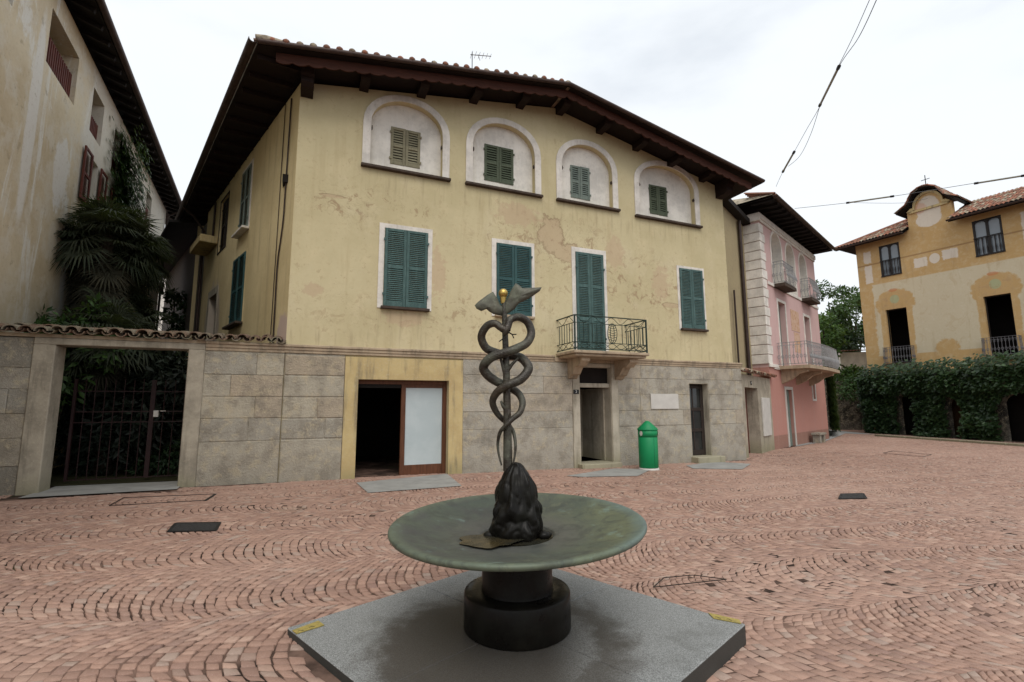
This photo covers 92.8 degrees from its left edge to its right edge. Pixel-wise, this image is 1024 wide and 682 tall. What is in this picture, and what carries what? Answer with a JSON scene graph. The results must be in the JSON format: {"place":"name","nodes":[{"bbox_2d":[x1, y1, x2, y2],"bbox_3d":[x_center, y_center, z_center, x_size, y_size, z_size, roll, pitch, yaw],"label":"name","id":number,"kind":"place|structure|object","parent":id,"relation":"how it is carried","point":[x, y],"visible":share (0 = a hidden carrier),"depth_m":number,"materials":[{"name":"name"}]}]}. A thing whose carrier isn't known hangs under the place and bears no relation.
{"place":"outdoors","nodes":[
{"label":"outdoors","id":0,"kind":"place"},
{"bbox_2d":[50,446,177,485],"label":"garden soil","id":1,"kind":"structure","parent":0,"point":[57,476],"depth_m":10.68,"materials":[{"name":"brown soil"}]},
{"bbox_2d":[24,292,133,424],"bbox_3d":[-9.831,0.997,10.597,2.727,4.324,1.579,0,-8,0],"label":"garden shrub","id":2,"kind":"object","parent":1,"relation":"on","point":[68,386],"visible":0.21,"depth_m":10.73,"materials":[{"name":"green plant"}]},
{"bbox_2d":[48,193,175,472],"bbox_3d":[-10.472,-0.171,12.269,2.828,7.078,2.645,-2,-8,11],"label":"fan palm","id":3,"kind":"object","parent":1,"relation":"on","point":[97,236],"visible":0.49,"depth_m":12.18,"materials":[{"name":"green plant"}]},
{"bbox_2d":[54,285,179,474],"bbox_3d":[-9.405,0.960,11.366,2.768,4.588,2.703,-1,-8,9],"label":"fan palm","id":4,"kind":"object","parent":1,"relation":"on","point":[113,320],"visible":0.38,"depth_m":11.12,"materials":[{"name":"green plant"}]},
{"bbox_2d":[62,265,175,456],"bbox_3d":[-10.876,0.558,13.154,2.861,5.871,2.763,-1,-8,8],"label":"fan palm","id":5,"kind":"object","parent":1,"relation":"on","point":[139,305],"visible":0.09,"depth_m":13.43,"materials":[{"name":"green plant"}]},
{"bbox_2d":[53,348,187,475],"bbox_3d":[-9.254,1.680,11.863,4.781,3.584,2.331,0,-8,0],"label":"garden shrub","id":6,"kind":"object","parent":1,"relation":"on","point":[176,369],"visible":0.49,"depth_m":11.16,"materials":[{"name":"green plant"}]},
{"bbox_2d":[114,227,179,461],"bbox_3d":[-11.325,-0.137,13.919,2.745,7.457,2.555,5,-9,-34],"label":"fan palm","id":7,"kind":"object","parent":1,"relation":"on","point":[164,272],"visible":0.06,"depth_m":14.40,"materials":[{"name":"green plant"}]},
{"bbox_2d":[123,436,180,476],"bbox_3d":[-7.976,2.640,11.325,2.101,1.383,1.179,0,-8,0],"label":"garden shrub","id":8,"kind":"object","parent":1,"relation":"on","point":[155,458],"visible":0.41,"depth_m":11.12,"materials":[{"name":"green plant"}]},
{"bbox_2d":[150,330,187,447],"bbox_3d":[-10.838,1.752,16.178,3.997,4.307,2.549,0,-8,0],"label":"garden shrub","id":9,"kind":"object","parent":1,"relation":"on","point":[172,359],"depth_m":16.25,"materials":[{"name":"green plant"}]},
{"bbox_2d":[160,288,186,433],"bbox_3d":[-14.842,1.054,21.615,2.427,7.163,1.582,0,-8,0],"label":"alley tree","id":10,"kind":"object","parent":1,"relation":"on","point":[177,297],"visible":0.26,"depth_m":21.73,"materials":[{"name":"green plant"}]},
{"bbox_2d":[63,378,185,481],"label":"iron gate","id":11,"kind":"structure","parent":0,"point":[153,412],"depth_m":10.39,"materials":[{"name":"metal"}]},
{"bbox_2d":[0,431,1023,681],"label":"paving","id":12,"kind":"structure","parent":0,"point":[764,485],"depth_m":5.20,"materials":[{"name":"red brick"}]},
{"bbox_2d":[109,494,215,505],"bbox_3d":[-6.097,2.766,8.572,1.504,0.037,0.960,3,-8,-20],"label":"utility cover","id":13,"kind":"object","parent":12,"relation":"on","point":[211,496],"visible":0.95,"depth_m":8.44,"materials":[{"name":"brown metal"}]},
{"bbox_2d":[167,522,220,531],"bbox_3d":[-4.290,2.513,6.606,0.764,0.018,0.521,1,-8,-7],"label":"drain grate","id":14,"kind":"object","parent":12,"relation":"on","point":[192,526],"visible":1,"depth_m":6.59,"materials":[{"name":"black metal"}]},
{"bbox_2d":[357,474,461,492],"bbox_3d":[-2.162,3.061,10.599,2.270,0.027,1.864,4,-9,-28],"label":"flagstone","id":15,"kind":"object","parent":12,"relation":"on","point":[431,481],"visible":1,"depth_m":10.36,"materials":[{"name":"stone"}]},
{"bbox_2d":[568,468,648,476],"bbox_3d":[2.688,3.326,12.301,1.194,0.030,2.741,-7,-10,43],"label":"flagstone","id":16,"kind":"object","parent":12,"relation":"on","point":[621,472],"visible":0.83,"depth_m":12.23,"materials":[{"name":"stone"}]},
{"bbox_2d":[637,421,658,470],"bbox_3d":[3.691,2.832,13.228,0.554,1.325,0.554,3,-8,-20],"label":"litter bin","id":17,"kind":"object","parent":12,"relation":"on","point":[648,444],"visible":0.98,"depth_m":13.02,"materials":[{"name":"green paint"}]},
{"bbox_2d":[653,575,726,587],"bbox_3d":[1.666,2.308,4.718,0.812,0.015,0.206,2,-8,-16],"label":"utility cover","id":18,"kind":"object","parent":12,"relation":"on","point":[654,586],"visible":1,"depth_m":4.69,"materials":[{"name":"grey metal"}]},
{"bbox_2d":[686,462,749,468],"bbox_3d":[5.893,3.587,14.043,1.482,0.026,2.240,-5,-9,33],"label":"flagstone","id":19,"kind":"object","parent":12,"relation":"on","point":[720,465],"visible":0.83,"depth_m":14.02,"materials":[{"name":"stone"}]},
{"bbox_2d":[838,493,866,498],"bbox_3d":[6.495,2.949,9.279,0.433,0.017,1.006,-6,-9,36],"label":"drain grate","id":20,"kind":"object","parent":12,"relation":"on","point":[852,495],"visible":1,"depth_m":9.23,"materials":[{"name":"black metal"}]},
{"bbox_2d":[0,430,1023,681],"bbox_3d":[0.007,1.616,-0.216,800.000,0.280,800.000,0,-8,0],"label":"ground","id":21,"kind":"structure","parent":0,"point":[376,466],"depth_m":4.60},
{"bbox_2d":[0,0,181,467],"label":"cream house","id":22,"kind":"structure","parent":21,"relation":"on","point":[69,88],"depth_m":11.42,"materials":[{"name":"paint"}]},
{"bbox_2d":[102,116,153,281],"bbox_3d":[-12.780,-3.650,16.361,0.692,6.906,5.498,4,-9,-27],"label":"climbing vine","id":23,"kind":"object","parent":22,"relation":"hanging from","point":[124,196],"visible":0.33,"depth_m":15.91,"materials":[{"name":"green plant"}]},
{"bbox_2d":[19,481,179,497],"bbox_3d":[-7.797,2.866,9.514,2.304,0.030,1.297,3,-8,-25],"label":"gate threshold","id":24,"kind":"object","parent":21,"relation":"on","point":[94,489],"visible":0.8,"depth_m":9.44,"materials":[{"name":"stone"}]},
{"bbox_2d":[0,322,285,495],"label":"garden wall","id":25,"kind":"structure","parent":21,"relation":"on","point":[231,425],"depth_m":9.99,"materials":[{"name":"stone"}]},
{"bbox_2d":[157,279,165,330],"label":"white house","id":26,"kind":"structure","parent":21,"relation":"on","point":[162,305],"depth_m":40.37,"materials":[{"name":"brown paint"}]},
{"bbox_2d":[158,220,207,436],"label":"alley house","id":27,"kind":"structure","parent":21,"relation":"on","point":[181,235],"depth_m":21.84,"materials":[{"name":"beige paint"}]},
{"bbox_2d":[174,34,764,481],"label":"yellow house","id":28,"kind":"structure","parent":21,"relation":"on","point":[380,226],"depth_m":13.22,"materials":[{"name":"paint"}]},
{"bbox_2d":[205,285,218,340],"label":"window","id":29,"kind":"structure","parent":28,"relation":"in","point":[214,291],"depth_m":17.29,"materials":[{"name":"paint"}]},
{"bbox_2d":[217,190,229,254],"bbox_3d":[-10.093,-4.121,17.163,0.121,2.000,1.300,7,-10,-42],"label":"window","id":30,"kind":"structure","parent":28,"relation":"in","point":[226,202],"depth_m":17.30,"materials":[{"name":"brown paint"}]},
{"bbox_2d":[222,249,246,329],"bbox_3d":[-8.318,-1.528,14.614,0.200,2.230,1.600,7,-10,-42],"label":"window","id":31,"kind":"structure","parent":28,"relation":"in","point":[237,321],"depth_m":14.53,"materials":[{"name":"paint"}]},
{"bbox_2d":[231,158,253,238],"bbox_3d":[-8.212,-4.336,14.858,0.201,2.200,1.250,7,-10,-42],"label":"window","id":32,"kind":"structure","parent":28,"relation":"in","point":[242,228],"depth_m":14.77,"materials":[{"name":"grey paint"}]},
{"bbox_2d":[358,380,446,475],"bbox_3d":[-2.672,2.123,11.876,2.180,2.320,0.090,3,-8,-23],"label":"shop door","id":33,"kind":"structure","parent":28,"relation":"in","point":[422,444],"depth_m":12.04,"materials":[{"name":"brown wood"}]},
{"bbox_2d":[377,222,432,311],"bbox_3d":[-2.638,-1.835,12.136,1.330,2.165,0.121,3,-8,-23],"label":"window","id":34,"kind":"structure","parent":28,"relation":"in","point":[384,268],"depth_m":12.14,"materials":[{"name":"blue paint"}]},
{"bbox_2d":[470,51,490,67],"bbox_3d":[-0.897,-7.697,14.208,0.687,1.630,0.318,4,-9,-27],"label":"roof antenna","id":35,"kind":"object","parent":28,"relation":"on","point":[472,54],"visible":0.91,"depth_m":14.22,"materials":[{"name":"black metal"}]},
{"bbox_2d":[492,238,534,319],"bbox_3d":[0.059,-1.694,13.272,1.270,2.165,0.120,3,-8,-23],"label":"window","id":36,"kind":"structure","parent":28,"relation":"in","point":[529,247],"depth_m":13.33,"materials":[{"name":"blue paint"}]},
{"bbox_2d":[571,246,608,350],"bbox_3d":[2.286,-1.170,14.191,1.180,3.140,0.062,3,-8,-23],"label":"balcony door","id":37,"kind":"structure","parent":28,"relation":"in","point":[590,254],"depth_m":14.19,"materials":[{"name":"blue paint"}]},
{"bbox_2d":[676,265,708,331],"bbox_3d":[5.821,-1.369,15.697,1.130,2.115,0.120,3,-8,-23],"label":"window","id":38,"kind":"structure","parent":28,"relation":"in","point":[692,326],"depth_m":15.70,"materials":[{"name":"blue paint"}]},
{"bbox_2d":[689,384,705,454],"bbox_3d":[5.785,2.479,15.481,0.760,2.220,0.060,3,-8,-23],"label":"narrow door","id":39,"kind":"structure","parent":28,"relation":"in","point":[696,392],"depth_m":15.51,"materials":[{"name":"brown paint"}]},
{"bbox_2d":[776,0,876,185],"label":"overhead wire","id":40,"kind":"object","parent":28,"relation":"attached to","point":[839,65],"visible":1,"depth_m":8.28,"materials":[{"name":"grey metal"}]},
{"bbox_2d":[782,150,795,172],"bbox_3d":[8.438,-5.459,14.900,0.076,0.174,1.515,-3,-8,18],"label":"tube lamp","id":41,"kind":"object","parent":40,"relation":"attached to","point":[791,156],"visible":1,"depth_m":14.79,"materials":[{"name":"black metal"}]},
{"bbox_2d":[789,107,819,165],"bbox_3d":[7.704,-5.294,12.884,0.103,0.522,4.034,-3,-8,21],"label":"overhead wire","id":42,"kind":"object","parent":40,"relation":"attached to","point":[808,139],"visible":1,"depth_m":12.42,"materials":[{"name":"grey metal"}]},
{"bbox_2d":[818,65,840,106],"bbox_3d":[6.485,-5.186,10.000,0.065,0.578,2.205,-4,-8,25],"label":"tube lamp","id":43,"kind":"object","parent":40,"relation":"attached to","point":[830,83],"visible":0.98,"depth_m":9.82,"materials":[{"name":"black metal"}]},
{"bbox_2d":[838,0,869,66],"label":"overhead wire","id":44,"kind":"object","parent":43,"relation":"attached to","point":[853,35],"visible":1,"depth_m":8.04,"materials":[{"name":"grey metal"}]},
{"bbox_2d":[287,283,745,681],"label":"fountain","id":45,"kind":"object","parent":21,"relation":"on","point":[514,603],"visible":1,"depth_m":3.37,"materials":[{"name":"grey stone"}]},
{"bbox_2d":[723,199,752,375],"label":"passage house","id":46,"kind":"structure","parent":21,"relation":"on","point":[736,218],"depth_m":19.52,"materials":[{"name":"yellow paint"}]},
{"bbox_2d":[740,367,776,457],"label":"porch wall","id":47,"kind":"structure","parent":21,"relation":"on","point":[758,417],"depth_m":18.21,"materials":[{"name":"paint"}]},
{"bbox_2d":[745,389,749,452],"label":"door","id":48,"kind":"structure","parent":47,"relation":"in","point":[745,389],"depth_m":18.20,"materials":[{"name":"brown paint"}]},
{"bbox_2d":[733,192,839,448],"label":"pink house","id":49,"kind":"structure","parent":21,"relation":"on","point":[784,242],"depth_m":21.71,"materials":[{"name":"paint"}]},
{"bbox_2d":[776,298,790,365],"bbox_3d":[11.971,-0.311,21.745,1.240,3.050,0.285,7,-11,-45],"label":"balcony door","id":50,"kind":"structure","parent":49,"relation":"in","point":[777,300],"depth_m":21.90,"materials":[{"name":"grey paint"}]},
{"bbox_2d":[784,386,796,446],"bbox_3d":[12.091,3.430,21.285,1.120,2.850,0.190,7,-11,-44],"label":"glazed door","id":51,"kind":"structure","parent":49,"relation":"in","point":[786,389],"depth_m":21.45,"materials":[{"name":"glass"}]},
{"bbox_2d":[803,313,813,364],"bbox_3d":[14.855,0.109,24.418,1.240,2.900,0.025,7,-11,-44],"label":"balcony door","id":52,"kind":"structure","parent":49,"relation":"in","point":[805,315],"depth_m":24.17,"materials":[{"name":"grey paint"}]},
{"bbox_2d":[812,384,816,400],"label":"small window","id":53,"kind":"structure","parent":49,"relation":"in","point":[815,399],"depth_m":24.28,"materials":[{"name":"stone"}]},
{"bbox_2d":[795,182,979,208],"bbox_3d":[16.718,-6.245,20.072,0.444,1.231,9.174,7,-10,-42],"label":"overhead wire","id":54,"kind":"object","parent":49,"relation":"attached to","point":[897,195],"visible":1,"depth_m":20.04,"materials":[{"name":"grey metal"}]},
{"bbox_2d":[846,195,893,203],"bbox_3d":[15.564,-6.157,21.250,0.094,0.446,1.789,5,-9,-32],"label":"tube lamp","id":55,"kind":"object","parent":54,"relation":"hanging from","point":[891,196],"visible":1,"depth_m":21.18,"materials":[{"name":"black metal"}]},
{"bbox_2d":[974,174,1023,184],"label":"tube lamp","id":56,"kind":"object","parent":54,"relation":"attached to","point":[975,183],"visible":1,"depth_m":18.38,"materials":[{"name":"black metal"}]},
{"bbox_2d":[811,432,826,442],"bbox_3d":[14.454,4.597,22.957,1.100,0.560,0.400,7,-11,-44],"label":"stone bench","id":57,"kind":"object","parent":21,"relation":"on","point":[818,437],"visible":0.71,"depth_m":22.67,"materials":[{"name":"beige stone"}]},
{"bbox_2d":[822,360,829,437],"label":"alley wall","id":58,"kind":"structure","parent":21,"relation":"on","point":[826,405],"depth_m":25.78,"materials":[{"name":"paint"}]},
{"bbox_2d":[824,344,840,432],"bbox_3d":[19.761,3.060,30.157,0.554,5.037,7.660,-5,-9,32],"label":"wall creeper","id":59,"kind":"object","parent":58,"relation":"attached to","point":[834,417],"depth_m":28.19,"materials":[{"name":"green plant"}]},
{"bbox_2d":[815,279,860,380],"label":"broadleaf tree","id":60,"kind":"object","parent":21,"relation":"on","point":[838,310],"visible":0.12,"depth_m":40.94,"materials":[{"name":"green plant"}]},
{"bbox_2d":[818,310,863,380],"bbox_3d":[23.721,2.136,36.378,4.805,9.012,4.017,3,-8,-24],"label":"broadleaf tree","id":61,"kind":"object","parent":21,"relation":"on","point":[835,334],"visible":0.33,"depth_m":36.52,"materials":[{"name":"green plant"}]},
{"bbox_2d":[820,284,864,351],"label":"broadleaf tree","id":62,"kind":"object","parent":21,"relation":"on","point":[842,289],"visible":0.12,"depth_m":47.24,"materials":[{"name":"green plant"}]},
{"bbox_2d":[825,381,867,429],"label":"back wall","id":63,"kind":"structure","parent":21,"relation":"on","point":[850,418],"depth_m":34.83,"materials":[{"name":"grey stone"}]},
{"bbox_2d":[834,328,864,380],"bbox_3d":[27.658,2.957,39.564,4.990,8.268,4.553,-4,-8,24],"label":"broadleaf tree","id":64,"kind":"object","parent":21,"relation":"on","point":[853,337],"visible":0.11,"depth_m":39.67,"materials":[{"name":"green plant"}]},
{"bbox_2d":[836,368,867,427],"bbox_3d":[23.730,3.889,33.484,2.873,4.166,1.471,0,-8,0],"label":"alley shrub","id":65,"kind":"object","parent":21,"relation":"on","point":[849,386],"visible":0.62,"depth_m":33.44,"materials":[{"name":"green plant"}]},
{"bbox_2d":[838,349,867,377],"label":"wall","id":66,"kind":"structure","parent":21,"relation":"on","point":[859,359],"depth_m":37.86,"materials":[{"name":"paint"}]},
{"bbox_2d":[835,175,1023,428],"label":"ochre villa","id":67,"kind":"object","parent":21,"relation":"on","point":[939,276],"visible":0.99,"depth_m":29.09,"materials":[{"name":"paint"}]},
{"bbox_2d":[879,242,901,276],"bbox_3d":[24.451,-5.247,31.545,0.170,2.087,1.134,4,-9,-29],"label":"window","id":68,"kind":"structure","parent":67,"relation":"in","point":[890,261],"depth_m":31.53,"materials":[{"name":"white glass"}]},
{"bbox_2d":[887,308,905,362],"bbox_3d":[24.645,-0.286,30.969,0.060,3.578,1.160,4,-9,-29],"label":"balcony door","id":69,"kind":"structure","parent":67,"relation":"in","point":[900,308],"depth_m":31.41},
{"bbox_2d":[972,215,1005,256],"bbox_3d":[26.765,-5.883,27.410,0.170,2.110,1.242,4,-9,-29],"label":"window","id":70,"kind":"structure","parent":67,"relation":"in","point":[988,235],"depth_m":27.40,"materials":[{"name":"white glass"}]},
{"bbox_2d":[984,293,1018,355],"bbox_3d":[26.959,-0.820,26.823,0.060,3.485,1.149,4,-9,-29],"label":"balcony door","id":71,"kind":"structure","parent":67,"relation":"in","point":[1009,293],"depth_m":27.25,"materials":[{"name":"black"}]},
{"bbox_2d":[854,349,1023,441],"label":"ivy arcade","id":72,"kind":"object","parent":21,"relation":"on","point":[980,400],"visible":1,"depth_m":25.80,"materials":[{"name":"green plant"}]},
{"bbox_2d":[875,435,1023,446],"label":"kerb","id":73,"kind":"structure","parent":21,"relation":"on","point":[971,441],"depth_m":23.02,"materials":[{"name":"stone"}]},
{"bbox_2d":[105,0,1023,351],"label":"sky","id":74,"kind":"structure","parent":0,"point":[934,89],"materials":[{"name":"white"}]},
{"bbox_2d":[797,430,865,445],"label":"path","id":75,"kind":"structure","parent":0,"point":[832,434],"depth_m":29.84,"materials":[{"name":"stone"}]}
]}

